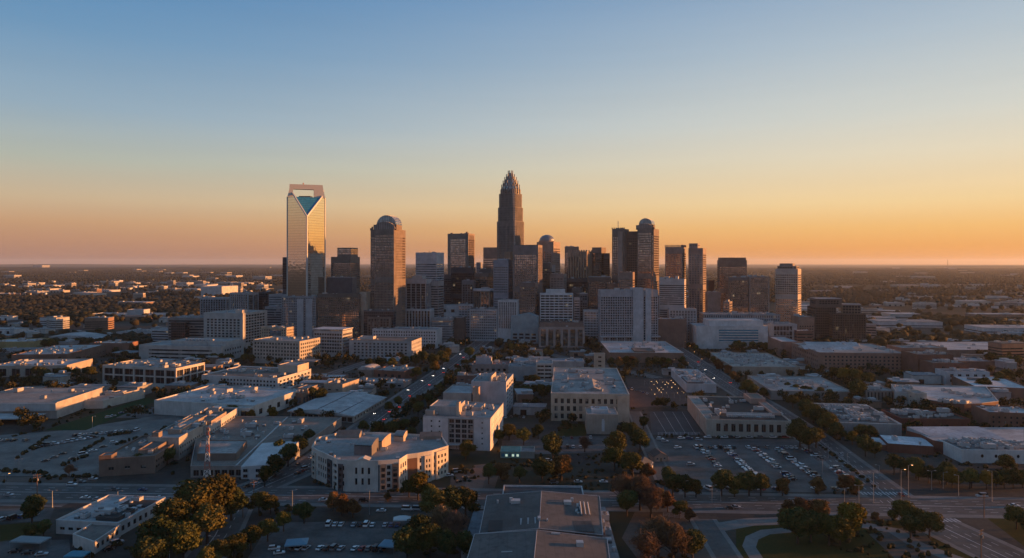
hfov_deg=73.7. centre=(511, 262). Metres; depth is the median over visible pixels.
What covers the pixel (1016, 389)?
office building
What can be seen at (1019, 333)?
distant shed
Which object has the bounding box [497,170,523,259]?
spired tower
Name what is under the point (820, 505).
tree
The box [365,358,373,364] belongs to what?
tree
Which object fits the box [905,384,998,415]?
brick building
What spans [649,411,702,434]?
car park
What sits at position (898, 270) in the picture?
hills
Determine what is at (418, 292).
office building
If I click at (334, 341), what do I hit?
office building
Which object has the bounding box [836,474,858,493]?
tree
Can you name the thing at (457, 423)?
apartment block
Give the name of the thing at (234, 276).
distant office
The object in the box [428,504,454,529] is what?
tree
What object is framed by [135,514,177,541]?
tree
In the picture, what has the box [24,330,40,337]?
distant shed
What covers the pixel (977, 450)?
office building
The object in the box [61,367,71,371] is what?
tree
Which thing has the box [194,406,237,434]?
brick building
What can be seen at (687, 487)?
tree
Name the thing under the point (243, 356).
tree
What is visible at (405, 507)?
parked car
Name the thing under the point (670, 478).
tree
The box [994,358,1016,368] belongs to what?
distant shed
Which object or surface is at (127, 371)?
window
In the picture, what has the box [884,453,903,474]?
tree
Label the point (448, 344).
distant shed
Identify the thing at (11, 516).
parked car
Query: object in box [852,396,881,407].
distant shed
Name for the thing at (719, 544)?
drive
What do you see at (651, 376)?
side street
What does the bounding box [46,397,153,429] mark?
green verge
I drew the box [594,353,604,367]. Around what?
stair tower building
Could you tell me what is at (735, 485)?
tree
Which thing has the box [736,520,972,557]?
lawn
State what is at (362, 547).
parked car
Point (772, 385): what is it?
office building
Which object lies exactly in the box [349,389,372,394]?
distant shed
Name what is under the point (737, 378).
tree
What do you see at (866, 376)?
tree
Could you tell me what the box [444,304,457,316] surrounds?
office building
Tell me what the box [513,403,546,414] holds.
distant shed
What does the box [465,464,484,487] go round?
brick path
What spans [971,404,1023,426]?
office building
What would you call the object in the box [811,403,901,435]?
office building
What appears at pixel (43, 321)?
distant office
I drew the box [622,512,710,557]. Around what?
lawn
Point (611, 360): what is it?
tree
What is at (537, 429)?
tree
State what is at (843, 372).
tree
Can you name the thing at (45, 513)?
car park
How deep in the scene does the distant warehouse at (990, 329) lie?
1153.33 m
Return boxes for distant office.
[4,275,20,277]
[22,283,35,285]
[33,265,49,266]
[40,316,48,326]
[46,315,69,328]
[65,282,75,287]
[85,316,113,329]
[91,288,101,292]
[133,292,145,298]
[156,285,167,288]
[167,280,175,284]
[194,281,205,284]
[226,275,242,277]
[233,282,243,286]
[253,276,271,278]
[256,284,268,287]
[861,308,877,315]
[911,276,934,278]
[912,302,936,308]
[920,283,928,287]
[928,284,939,287]
[965,286,975,289]
[988,340,1023,359]
[1000,300,1016,306]
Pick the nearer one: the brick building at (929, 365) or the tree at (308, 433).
the tree at (308, 433)
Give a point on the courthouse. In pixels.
(576, 390)
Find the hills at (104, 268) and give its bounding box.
[0,267,277,268]
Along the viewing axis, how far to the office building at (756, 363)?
753.05 m
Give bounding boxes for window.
[12,369,19,374]
[25,368,32,375]
[105,368,112,373]
[105,375,112,380]
[115,368,122,373]
[115,375,122,381]
[125,369,132,374]
[125,376,132,381]
[135,369,142,374]
[135,376,142,381]
[145,370,153,375]
[145,377,153,382]
[149,349,211,351]
[149,353,210,355]
[149,357,207,358]
[156,370,163,375]
[156,377,163,383]
[166,370,174,376]
[166,378,174,383]
[177,370,181,376]
[193,470,198,475]
[236,470,240,475]
[716,423,719,430]
[719,330,757,342]
[724,424,727,431]
[731,424,734,431]
[739,424,742,431]
[747,424,750,431]
[754,424,757,431]
[769,425,772,432]
[777,425,780,432]
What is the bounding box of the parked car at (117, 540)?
[109,538,124,545]
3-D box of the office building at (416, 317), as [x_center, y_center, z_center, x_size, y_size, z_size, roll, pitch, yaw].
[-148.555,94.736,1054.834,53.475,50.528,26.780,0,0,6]
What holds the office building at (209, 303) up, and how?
on the ground at (618, 520)
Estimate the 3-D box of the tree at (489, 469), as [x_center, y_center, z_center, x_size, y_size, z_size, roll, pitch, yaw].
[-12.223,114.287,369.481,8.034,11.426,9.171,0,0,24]
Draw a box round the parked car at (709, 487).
[703,485,712,490]
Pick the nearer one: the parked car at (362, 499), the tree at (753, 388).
the parked car at (362, 499)
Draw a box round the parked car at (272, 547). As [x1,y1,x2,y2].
[268,544,280,550]
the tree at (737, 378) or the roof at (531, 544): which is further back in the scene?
the tree at (737, 378)
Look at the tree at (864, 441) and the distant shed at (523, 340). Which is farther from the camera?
the distant shed at (523, 340)
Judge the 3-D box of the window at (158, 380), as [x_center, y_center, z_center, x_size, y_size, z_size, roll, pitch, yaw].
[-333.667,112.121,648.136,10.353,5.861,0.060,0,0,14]
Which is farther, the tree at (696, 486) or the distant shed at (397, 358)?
the distant shed at (397, 358)
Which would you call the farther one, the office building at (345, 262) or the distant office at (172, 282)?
the distant office at (172, 282)
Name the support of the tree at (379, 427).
on the ground at (618, 520)
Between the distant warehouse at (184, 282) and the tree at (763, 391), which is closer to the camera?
the tree at (763, 391)
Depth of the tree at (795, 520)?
288.76 m
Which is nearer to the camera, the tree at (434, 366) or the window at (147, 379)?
the window at (147, 379)
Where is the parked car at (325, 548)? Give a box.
[322,544,329,550]
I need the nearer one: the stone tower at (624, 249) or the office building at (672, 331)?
the office building at (672, 331)
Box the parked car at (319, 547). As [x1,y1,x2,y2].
[315,545,324,550]
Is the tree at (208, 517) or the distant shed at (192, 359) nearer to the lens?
the tree at (208, 517)
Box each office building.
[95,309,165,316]
[103,359,204,388]
[139,338,243,360]
[168,314,203,339]
[200,296,229,314]
[202,362,310,387]
[204,309,266,348]
[230,291,258,309]
[253,336,319,363]
[259,290,275,309]
[261,325,293,337]
[265,305,280,325]
[269,293,286,305]
[281,295,316,336]
[283,257,286,293]
[311,373,348,379]
[312,327,352,357]
[317,291,370,338]
[324,378,358,392]
[327,276,356,292]
[331,248,359,292]
[349,335,421,359]
[358,364,380,376]
[364,309,395,334]
[367,316,390,335]
[372,326,441,348]
[406,276,431,308]
[406,307,433,326]
[416,250,443,280]
[431,281,443,316]
[431,316,453,343]
[443,372,512,415]
[444,274,450,303]
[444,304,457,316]
[448,232,474,273]
[451,266,475,303]
[453,316,465,342]
[457,372,486,382]
[458,302,473,336]
[461,510,482,557]
[462,279,475,303]
[469,307,497,340]
[472,356,510,373]
[474,272,492,288]
[476,262,481,272]
[480,268,492,272]
[483,247,496,268]
[493,259,512,307]
[498,298,518,341]
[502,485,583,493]
[504,252,512,259]
[508,361,535,380]
[511,312,538,343]
[513,245,542,324]
[513,357,583,368]
[519,281,537,314]
[537,235,559,273]
[540,289,579,320]
[543,262,552,292]
[550,273,566,292]
[565,246,578,277]
[567,277,587,292]
[568,250,591,277]
[572,287,582,319]
[580,292,587,320]
[583,309,597,338]
[588,275,610,308]
[592,247,605,275]
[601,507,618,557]
[603,253,609,275]
[606,283,618,288]
[619,271,634,288]
[658,316,686,347]
[659,276,685,316]
[665,245,685,278]
[667,308,696,341]
[671,369,715,392]
[687,393,790,437]
[688,243,705,322]
[699,311,779,322]
[705,291,720,311]
[706,280,713,290]
[709,352,799,375]
[717,255,746,311]
[723,299,731,311]
[725,276,747,311]
[747,275,769,312]
[747,375,850,400]
[763,321,796,338]
[775,263,800,322]
[791,314,814,338]
[794,329,811,341]
[807,297,865,340]
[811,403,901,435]
[853,383,893,402]
[866,323,875,337]
[871,437,885,449]
[880,435,933,454]
[881,407,969,429]
[891,384,926,409]
[935,367,989,384]
[938,436,1023,463]
[951,375,1023,398]
[953,356,994,373]
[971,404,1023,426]
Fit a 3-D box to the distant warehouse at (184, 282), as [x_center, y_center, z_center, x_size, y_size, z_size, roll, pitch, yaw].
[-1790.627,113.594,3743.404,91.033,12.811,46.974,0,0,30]
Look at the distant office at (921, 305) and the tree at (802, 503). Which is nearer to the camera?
the tree at (802, 503)
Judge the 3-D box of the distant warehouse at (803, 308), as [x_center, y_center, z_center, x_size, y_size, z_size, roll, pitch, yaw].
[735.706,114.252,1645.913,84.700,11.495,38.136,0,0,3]
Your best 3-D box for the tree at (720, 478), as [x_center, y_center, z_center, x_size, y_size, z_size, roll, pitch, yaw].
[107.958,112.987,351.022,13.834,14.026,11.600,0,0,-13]
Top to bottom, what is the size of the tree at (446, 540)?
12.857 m
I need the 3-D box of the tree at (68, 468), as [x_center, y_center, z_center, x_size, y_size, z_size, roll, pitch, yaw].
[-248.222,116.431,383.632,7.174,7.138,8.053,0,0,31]
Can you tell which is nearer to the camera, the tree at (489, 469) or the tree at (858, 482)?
the tree at (858, 482)
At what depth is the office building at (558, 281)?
1095.88 m
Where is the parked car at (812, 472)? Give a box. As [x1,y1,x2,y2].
[807,471,817,475]
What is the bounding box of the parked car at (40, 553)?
[34,551,48,556]
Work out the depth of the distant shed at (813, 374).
692.48 m
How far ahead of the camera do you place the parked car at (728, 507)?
331.55 m
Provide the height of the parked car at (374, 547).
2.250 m
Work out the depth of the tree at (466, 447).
413.68 m
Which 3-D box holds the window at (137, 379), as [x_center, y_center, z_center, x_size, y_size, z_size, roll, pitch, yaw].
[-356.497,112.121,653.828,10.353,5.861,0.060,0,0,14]
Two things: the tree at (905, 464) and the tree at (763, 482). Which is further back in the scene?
the tree at (905, 464)
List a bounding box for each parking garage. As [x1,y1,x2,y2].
[151,327,167,341]
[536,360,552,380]
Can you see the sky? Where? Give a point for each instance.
(133, 132)
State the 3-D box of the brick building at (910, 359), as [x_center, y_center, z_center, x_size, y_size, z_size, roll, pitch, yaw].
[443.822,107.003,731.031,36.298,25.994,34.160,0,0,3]
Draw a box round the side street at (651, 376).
[494,349,661,377]
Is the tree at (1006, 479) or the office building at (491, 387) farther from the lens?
the office building at (491, 387)
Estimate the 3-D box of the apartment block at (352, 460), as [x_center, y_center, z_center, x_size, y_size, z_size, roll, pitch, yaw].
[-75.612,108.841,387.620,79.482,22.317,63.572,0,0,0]
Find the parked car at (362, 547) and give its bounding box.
[358,545,365,550]
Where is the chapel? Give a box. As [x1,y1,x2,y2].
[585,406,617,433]
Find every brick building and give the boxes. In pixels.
[99,435,173,476]
[147,415,217,459]
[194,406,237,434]
[539,320,584,347]
[600,341,683,362]
[768,336,900,371]
[901,349,952,371]
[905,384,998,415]
[920,358,968,372]
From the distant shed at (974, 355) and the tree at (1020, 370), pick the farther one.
the distant shed at (974, 355)
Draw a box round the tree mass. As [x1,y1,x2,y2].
[0,337,1023,433]
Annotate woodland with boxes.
[0,267,1023,312]
[0,307,1023,347]
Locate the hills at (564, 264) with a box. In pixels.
[406,263,716,264]
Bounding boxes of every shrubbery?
[0,347,1023,557]
[0,425,875,491]
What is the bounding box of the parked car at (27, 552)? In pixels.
[21,550,34,554]
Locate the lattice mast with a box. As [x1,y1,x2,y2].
[201,427,213,482]
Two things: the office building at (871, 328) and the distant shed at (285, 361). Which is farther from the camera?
the office building at (871, 328)
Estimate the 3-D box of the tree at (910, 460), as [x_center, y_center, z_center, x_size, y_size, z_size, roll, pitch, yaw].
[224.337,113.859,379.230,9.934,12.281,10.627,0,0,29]
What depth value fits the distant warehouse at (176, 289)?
2895.40 m
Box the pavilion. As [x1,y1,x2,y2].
[500,446,534,457]
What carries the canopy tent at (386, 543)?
on the car park at (346, 534)
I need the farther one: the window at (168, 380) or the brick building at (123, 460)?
the window at (168, 380)
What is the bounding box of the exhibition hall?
[689,318,767,348]
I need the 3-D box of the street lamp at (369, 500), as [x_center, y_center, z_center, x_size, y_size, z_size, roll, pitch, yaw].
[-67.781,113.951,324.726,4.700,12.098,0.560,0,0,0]
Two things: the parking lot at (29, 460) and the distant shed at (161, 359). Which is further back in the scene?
the distant shed at (161, 359)
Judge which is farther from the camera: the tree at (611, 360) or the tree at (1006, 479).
the tree at (611, 360)
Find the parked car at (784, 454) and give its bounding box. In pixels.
[781,452,790,456]
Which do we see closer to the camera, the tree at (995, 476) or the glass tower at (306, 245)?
the tree at (995, 476)
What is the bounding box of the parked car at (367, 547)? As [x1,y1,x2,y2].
[365,545,372,550]
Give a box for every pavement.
[0,482,1023,517]
[0,504,61,506]
[185,509,252,557]
[239,341,490,485]
[326,361,365,373]
[494,348,658,377]
[629,411,680,491]
[681,347,1023,557]
[690,519,742,557]
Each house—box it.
[632,456,653,472]
[648,448,667,461]
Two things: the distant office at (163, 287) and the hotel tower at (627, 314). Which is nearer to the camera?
the hotel tower at (627, 314)
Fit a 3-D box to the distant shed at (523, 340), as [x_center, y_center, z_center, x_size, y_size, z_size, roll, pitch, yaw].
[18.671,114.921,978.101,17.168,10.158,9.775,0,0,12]
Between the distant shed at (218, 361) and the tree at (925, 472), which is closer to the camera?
the tree at (925, 472)
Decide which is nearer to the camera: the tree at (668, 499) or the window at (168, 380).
the tree at (668, 499)
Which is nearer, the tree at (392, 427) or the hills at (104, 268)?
the tree at (392, 427)
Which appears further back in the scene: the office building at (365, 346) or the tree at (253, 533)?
the office building at (365, 346)
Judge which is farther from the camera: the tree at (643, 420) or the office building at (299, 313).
the office building at (299, 313)
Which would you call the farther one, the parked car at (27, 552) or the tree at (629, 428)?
the tree at (629, 428)
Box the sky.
[0,0,1023,264]
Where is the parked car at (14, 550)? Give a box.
[8,548,21,553]
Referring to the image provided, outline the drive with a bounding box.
[693,519,737,557]
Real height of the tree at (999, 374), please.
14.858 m
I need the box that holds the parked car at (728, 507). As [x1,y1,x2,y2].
[725,505,735,508]
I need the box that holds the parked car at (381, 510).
[376,508,385,511]
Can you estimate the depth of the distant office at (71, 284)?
3211.30 m
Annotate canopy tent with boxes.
[9,536,50,543]
[63,550,90,557]
[284,538,308,550]
[378,539,393,547]
[393,515,410,520]
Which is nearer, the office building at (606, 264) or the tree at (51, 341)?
the tree at (51, 341)
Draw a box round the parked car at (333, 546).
[329,543,339,550]
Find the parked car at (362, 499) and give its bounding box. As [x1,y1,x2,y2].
[358,497,368,501]
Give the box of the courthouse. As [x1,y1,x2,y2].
[551,367,629,422]
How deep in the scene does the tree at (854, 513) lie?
291.35 m
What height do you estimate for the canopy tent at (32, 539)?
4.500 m
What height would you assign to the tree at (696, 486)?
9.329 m
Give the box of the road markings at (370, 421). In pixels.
[243,341,483,492]
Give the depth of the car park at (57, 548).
286.30 m
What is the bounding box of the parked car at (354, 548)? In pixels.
[350,545,359,550]
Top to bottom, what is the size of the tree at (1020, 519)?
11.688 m
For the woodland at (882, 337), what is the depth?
1235.93 m
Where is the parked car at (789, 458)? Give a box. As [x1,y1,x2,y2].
[786,456,796,460]
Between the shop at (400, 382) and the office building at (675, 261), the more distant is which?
the office building at (675, 261)
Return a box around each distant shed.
[0,315,17,319]
[7,322,29,325]
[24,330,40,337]
[24,386,47,387]
[33,327,55,333]
[42,373,70,381]
[49,381,74,387]
[55,370,75,379]
[58,339,79,344]
[69,384,111,391]
[112,350,138,357]
[117,382,152,394]
[145,358,176,360]
[159,317,167,322]
[164,381,198,392]
[181,357,205,361]
[194,383,229,388]
[205,364,222,371]
[208,356,219,363]
[215,358,233,363]
[220,361,238,369]
[277,360,297,366]
[294,359,321,366]
[299,378,335,384]
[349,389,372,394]
[358,383,376,394]
[382,356,400,366]
[442,342,454,349]
[449,345,459,352]
[461,363,472,370]
[479,346,493,352]
[506,355,522,361]
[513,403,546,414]
[514,388,533,402]
[519,339,531,345]
[523,380,551,385]
[528,348,542,356]
[529,356,549,357]
[569,349,591,355]
[584,353,593,360]
[661,367,679,374]
[747,349,758,352]
[757,373,780,375]
[783,358,803,363]
[788,361,808,369]
[804,373,822,377]
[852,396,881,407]
[863,380,885,385]
[887,377,919,384]
[891,326,904,329]
[903,371,941,383]
[947,338,975,340]
[961,352,993,360]
[968,305,979,308]
[989,388,1011,402]
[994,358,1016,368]
[997,331,1023,335]
[1000,297,1013,300]
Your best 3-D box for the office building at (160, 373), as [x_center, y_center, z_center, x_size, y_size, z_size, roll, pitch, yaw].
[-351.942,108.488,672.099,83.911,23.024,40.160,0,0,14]
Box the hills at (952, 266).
[881,266,1023,266]
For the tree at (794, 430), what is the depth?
442.10 m
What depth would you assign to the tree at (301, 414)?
513.23 m
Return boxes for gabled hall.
[287,391,386,422]
[906,426,1023,453]
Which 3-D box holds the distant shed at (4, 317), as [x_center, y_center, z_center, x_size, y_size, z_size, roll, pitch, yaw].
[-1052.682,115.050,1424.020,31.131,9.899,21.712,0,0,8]
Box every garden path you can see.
[719,517,779,530]
[742,528,791,557]
[862,523,962,557]
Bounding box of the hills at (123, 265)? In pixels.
[0,264,330,265]
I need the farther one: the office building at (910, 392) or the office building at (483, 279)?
the office building at (483, 279)
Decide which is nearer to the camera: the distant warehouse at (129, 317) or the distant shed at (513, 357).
the distant shed at (513, 357)
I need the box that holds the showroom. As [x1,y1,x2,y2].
[154,385,298,415]
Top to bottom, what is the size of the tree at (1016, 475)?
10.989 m
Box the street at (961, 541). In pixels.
[675,347,1023,557]
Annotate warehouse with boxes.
[0,293,20,295]
[0,327,28,333]
[0,338,49,348]
[0,358,92,376]
[0,387,101,424]
[1,347,42,352]
[12,344,105,360]
[25,290,48,293]
[28,288,60,290]
[47,289,69,291]
[49,332,110,339]
[73,292,105,295]
[83,390,144,408]
[92,339,138,352]
[102,289,120,291]
[116,328,152,333]
[120,301,154,304]
[120,315,151,319]
[127,285,147,286]
[167,288,181,290]
[176,282,193,283]
[184,288,200,290]
[194,284,216,286]
[201,285,237,295]
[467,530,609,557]
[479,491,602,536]
[801,301,809,304]
[801,307,837,312]
[834,285,851,287]
[866,315,895,318]
[868,319,942,327]
[876,326,889,331]
[877,310,900,313]
[881,312,918,318]
[882,301,904,305]
[887,343,946,352]
[890,284,918,286]
[900,341,987,355]
[954,299,990,304]
[964,324,1023,333]
[965,313,1023,318]
[985,296,1007,298]
[994,302,1023,305]
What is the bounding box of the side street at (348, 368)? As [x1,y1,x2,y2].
[327,361,364,373]
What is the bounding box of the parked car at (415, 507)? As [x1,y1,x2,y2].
[412,505,420,510]
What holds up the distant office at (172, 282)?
on the ground at (618, 520)
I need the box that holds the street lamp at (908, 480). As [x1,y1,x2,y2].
[908,464,912,496]
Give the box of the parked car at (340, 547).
[337,545,345,550]
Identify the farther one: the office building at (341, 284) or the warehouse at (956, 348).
the office building at (341, 284)
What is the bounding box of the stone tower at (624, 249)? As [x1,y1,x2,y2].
[612,227,636,286]
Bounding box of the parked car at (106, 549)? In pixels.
[103,546,115,551]
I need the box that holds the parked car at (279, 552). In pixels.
[273,550,284,554]
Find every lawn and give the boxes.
[0,521,44,540]
[557,424,585,435]
[622,512,710,557]
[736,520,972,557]
[987,518,1023,545]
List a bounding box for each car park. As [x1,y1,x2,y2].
[0,507,53,522]
[0,539,69,557]
[116,407,174,417]
[248,521,408,557]
[450,468,498,488]
[502,436,626,453]
[627,379,686,407]
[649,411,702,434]
[654,439,846,491]
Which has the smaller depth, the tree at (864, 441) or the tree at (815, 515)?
the tree at (815, 515)
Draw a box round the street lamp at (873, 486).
[872,472,874,502]
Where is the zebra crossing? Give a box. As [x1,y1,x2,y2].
[860,492,960,521]
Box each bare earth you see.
[0,477,97,482]
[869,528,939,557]
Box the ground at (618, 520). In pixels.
[0,264,1023,557]
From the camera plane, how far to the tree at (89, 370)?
704.13 m
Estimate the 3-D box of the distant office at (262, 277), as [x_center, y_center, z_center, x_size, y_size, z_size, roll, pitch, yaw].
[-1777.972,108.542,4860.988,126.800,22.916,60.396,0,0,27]
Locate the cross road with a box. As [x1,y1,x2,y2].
[0,485,1023,514]
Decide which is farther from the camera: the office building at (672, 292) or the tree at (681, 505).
the office building at (672, 292)
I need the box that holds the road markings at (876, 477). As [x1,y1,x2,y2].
[684,351,1018,557]
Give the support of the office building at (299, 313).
on the ground at (618, 520)
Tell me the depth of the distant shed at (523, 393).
584.55 m
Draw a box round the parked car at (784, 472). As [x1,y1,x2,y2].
[781,471,791,474]
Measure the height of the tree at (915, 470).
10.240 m
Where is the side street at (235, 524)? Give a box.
[187,504,248,557]
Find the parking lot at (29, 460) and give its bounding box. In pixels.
[0,416,186,475]
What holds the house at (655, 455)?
on the side street at (657, 466)
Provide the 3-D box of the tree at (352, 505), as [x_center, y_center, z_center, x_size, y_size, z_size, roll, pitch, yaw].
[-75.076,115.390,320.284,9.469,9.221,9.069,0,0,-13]
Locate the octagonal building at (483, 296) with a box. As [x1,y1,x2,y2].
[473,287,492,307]
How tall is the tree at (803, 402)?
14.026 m
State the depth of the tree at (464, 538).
273.50 m
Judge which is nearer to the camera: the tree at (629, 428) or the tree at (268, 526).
the tree at (268, 526)
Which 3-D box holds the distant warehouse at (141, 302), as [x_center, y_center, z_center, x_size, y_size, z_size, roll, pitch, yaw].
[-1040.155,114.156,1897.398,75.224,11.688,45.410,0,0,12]
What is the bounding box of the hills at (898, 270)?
[747,269,1021,272]
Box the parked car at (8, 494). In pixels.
[3,492,13,495]
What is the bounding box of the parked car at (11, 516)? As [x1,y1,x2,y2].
[6,513,18,519]
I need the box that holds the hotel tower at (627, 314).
[598,287,660,341]
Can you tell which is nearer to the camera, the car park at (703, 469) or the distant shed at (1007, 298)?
the car park at (703, 469)
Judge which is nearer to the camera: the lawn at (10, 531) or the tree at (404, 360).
the lawn at (10, 531)
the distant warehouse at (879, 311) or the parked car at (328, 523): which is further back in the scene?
the distant warehouse at (879, 311)
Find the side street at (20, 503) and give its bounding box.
[0,502,67,505]
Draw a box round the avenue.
[240,341,488,487]
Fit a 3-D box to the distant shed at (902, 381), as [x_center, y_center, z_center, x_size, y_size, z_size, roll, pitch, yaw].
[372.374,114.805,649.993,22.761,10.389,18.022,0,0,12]
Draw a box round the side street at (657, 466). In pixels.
[629,411,678,493]
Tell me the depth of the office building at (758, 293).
1102.75 m
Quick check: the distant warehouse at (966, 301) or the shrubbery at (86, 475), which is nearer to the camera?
the shrubbery at (86, 475)
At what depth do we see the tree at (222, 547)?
268.58 m
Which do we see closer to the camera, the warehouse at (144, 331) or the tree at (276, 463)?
the tree at (276, 463)
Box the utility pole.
[979,529,982,557]
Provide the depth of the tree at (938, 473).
367.32 m
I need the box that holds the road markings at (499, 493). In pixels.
[12,487,1022,512]
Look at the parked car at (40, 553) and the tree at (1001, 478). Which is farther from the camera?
the tree at (1001, 478)
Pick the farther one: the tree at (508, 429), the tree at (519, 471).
the tree at (508, 429)
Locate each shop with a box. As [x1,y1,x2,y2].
[56,494,165,553]
[289,383,323,404]
[358,376,389,388]
[374,365,418,378]
[382,377,410,387]
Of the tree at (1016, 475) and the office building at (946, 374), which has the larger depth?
the office building at (946, 374)
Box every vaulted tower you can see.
[370,215,405,326]
[636,218,658,316]
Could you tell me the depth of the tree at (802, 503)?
316.11 m
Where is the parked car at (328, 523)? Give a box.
[325,520,331,526]
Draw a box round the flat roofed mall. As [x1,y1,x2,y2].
[190,416,341,478]
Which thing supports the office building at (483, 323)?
on the ground at (618, 520)
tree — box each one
[20,494,47,522]
[21,523,36,535]
[30,366,39,375]
[36,519,51,536]
[40,339,48,346]
[42,369,51,373]
[47,338,55,345]
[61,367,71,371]
[63,464,78,475]
[84,366,97,377]
[129,535,171,557]
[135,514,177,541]
[149,497,194,523]
[163,447,175,464]
[167,520,204,557]
[172,479,225,513]
[191,502,227,543]
[195,473,237,511]
[196,545,222,557]
[207,539,232,557]
[224,485,249,520]
[224,532,248,557]
[225,354,233,357]
[239,354,247,362]
[239,525,263,550]
[246,409,255,415]
[247,491,268,512]
[257,518,279,541]
[258,465,272,486]
[260,495,279,514]
[266,407,277,415]
[266,454,285,476]
[273,439,284,445]
[275,511,292,531]
[278,443,298,466]
[291,434,308,448]
[292,502,314,523]
[296,411,304,416]
[302,429,315,437]
[309,386,316,398]
[313,388,327,397]
[324,491,337,510]
[330,493,348,515]
[342,498,361,517]
[357,420,369,431]
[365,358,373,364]
[370,421,385,431]
[376,357,386,365]
[383,492,391,501]
[384,401,393,409]
[384,421,399,432]
[387,357,397,364]
[392,525,419,557]
[393,396,402,406]
[398,418,409,429]
[399,356,409,364]
[399,479,409,496]
[402,514,431,530]
[406,427,416,432]
[406,471,428,499]
[409,367,421,376]
[410,354,420,365]
[412,401,423,415]
[414,523,442,557]
[417,351,427,362]
[418,488,451,512]
[421,483,436,492]
[424,393,433,402]
[427,353,438,362]
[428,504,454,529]
[429,361,439,373]
[433,528,457,557]
[437,350,449,365]
[441,510,472,535]
[443,348,451,355]
[443,374,451,384]
[444,485,462,509]
[455,530,473,555]
[457,486,480,516]
[459,439,477,459]
[464,346,474,357]
[482,462,497,483]
[493,462,510,480]
[494,429,503,444]
[502,423,516,440]
[513,466,527,482]
[515,427,530,444]
[530,384,536,395]
[531,374,540,380]
[531,424,543,438]
[531,457,554,482]
[535,384,545,391]
[541,431,563,457]
[544,384,551,395]
[551,454,573,480]
[578,435,592,451]
[600,446,623,470]
[602,430,626,448]
[607,357,614,363]
[607,472,636,495]
[614,356,623,365]
[616,489,638,515]
[620,452,643,475]
[621,422,639,437]
[623,356,629,364]
[624,473,653,510]
[628,528,661,557]
[631,428,650,451]
[636,483,663,517]
[637,514,677,557]
[639,416,648,428]
[640,463,656,477]
[652,357,662,367]
[654,521,694,557]
[659,491,675,511]
[660,357,665,363]
[661,466,674,476]
[662,470,685,495]
[671,500,688,517]
[674,474,693,496]
[684,507,696,521]
[684,528,706,557]
[691,479,702,496]
[710,469,733,495]
[714,361,723,370]
[723,365,731,372]
[727,476,748,496]
[728,371,736,380]
[733,340,743,347]
[734,375,740,383]
[736,470,758,495]
[738,381,750,392]
[748,383,758,392]
[755,473,771,495]
[756,342,763,349]
[757,387,769,396]
[775,477,790,495]
[776,506,816,543]
[779,499,796,516]
[785,394,799,408]
[785,422,808,446]
[791,417,806,425]
[793,497,813,510]
[797,398,811,410]
[798,427,820,449]
[801,403,820,422]
[804,509,824,542]
[808,476,826,493]
[809,407,829,429]
[809,499,830,515]
[813,427,824,447]
[813,512,847,545]
[814,387,824,394]
[816,412,838,435]
[826,422,847,440]
[827,367,837,380]
[827,514,855,545]
[836,367,849,383]
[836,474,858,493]
[836,502,867,541]
[845,430,856,444]
[846,368,862,378]
[847,478,863,495]
[848,379,867,396]
[853,424,866,434]
[854,433,874,456]
[860,372,876,381]
[863,425,879,436]
[869,441,882,457]
[870,512,879,519]
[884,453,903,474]
[887,499,914,524]
[899,514,924,537]
[900,460,909,476]
[905,506,924,516]
[906,456,925,478]
[911,461,923,479]
[918,511,944,537]
[919,465,937,482]
[934,467,945,483]
[938,461,955,467]
[941,466,960,487]
[955,471,966,488]
[962,469,979,488]
[963,467,979,487]
[974,377,992,384]
[980,470,996,489]
[983,352,996,359]
[989,470,999,488]
[994,371,1009,379]
[995,454,1018,467]
[995,471,1003,487]
[998,470,1012,488]
[1001,369,1015,376]
[1001,468,1023,488]
[1003,504,1023,528]
[1013,355,1022,365]
[1015,512,1023,529]
[1017,368,1023,379]
[1018,469,1023,487]
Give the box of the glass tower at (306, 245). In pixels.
[287,183,325,295]
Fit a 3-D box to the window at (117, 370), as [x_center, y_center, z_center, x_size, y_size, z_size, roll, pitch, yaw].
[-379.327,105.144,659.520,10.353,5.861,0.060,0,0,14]
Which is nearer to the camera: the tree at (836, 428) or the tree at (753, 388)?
the tree at (836, 428)
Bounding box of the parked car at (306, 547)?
[301,545,310,549]
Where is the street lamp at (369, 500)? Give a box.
[364,489,373,514]
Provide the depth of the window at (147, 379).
651.14 m
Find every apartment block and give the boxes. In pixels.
[311,430,448,491]
[423,399,502,450]
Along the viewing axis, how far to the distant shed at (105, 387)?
615.26 m
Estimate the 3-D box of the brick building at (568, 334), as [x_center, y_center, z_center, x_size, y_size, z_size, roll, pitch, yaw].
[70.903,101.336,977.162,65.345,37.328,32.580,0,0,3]
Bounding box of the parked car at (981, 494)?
[975,492,988,497]
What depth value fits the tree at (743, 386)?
618.03 m
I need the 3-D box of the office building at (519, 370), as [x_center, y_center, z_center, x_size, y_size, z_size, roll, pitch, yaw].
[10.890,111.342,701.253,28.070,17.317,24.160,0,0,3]
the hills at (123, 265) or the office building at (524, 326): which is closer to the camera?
the office building at (524, 326)
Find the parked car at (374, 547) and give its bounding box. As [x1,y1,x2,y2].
[371,543,379,551]
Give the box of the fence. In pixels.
[820,441,878,487]
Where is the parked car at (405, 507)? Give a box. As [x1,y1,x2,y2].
[401,505,412,510]
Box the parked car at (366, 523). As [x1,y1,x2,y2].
[363,520,369,526]
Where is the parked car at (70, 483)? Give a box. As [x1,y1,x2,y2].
[66,482,76,485]
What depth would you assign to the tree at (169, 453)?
402.47 m
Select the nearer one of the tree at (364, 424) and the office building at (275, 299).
the tree at (364, 424)

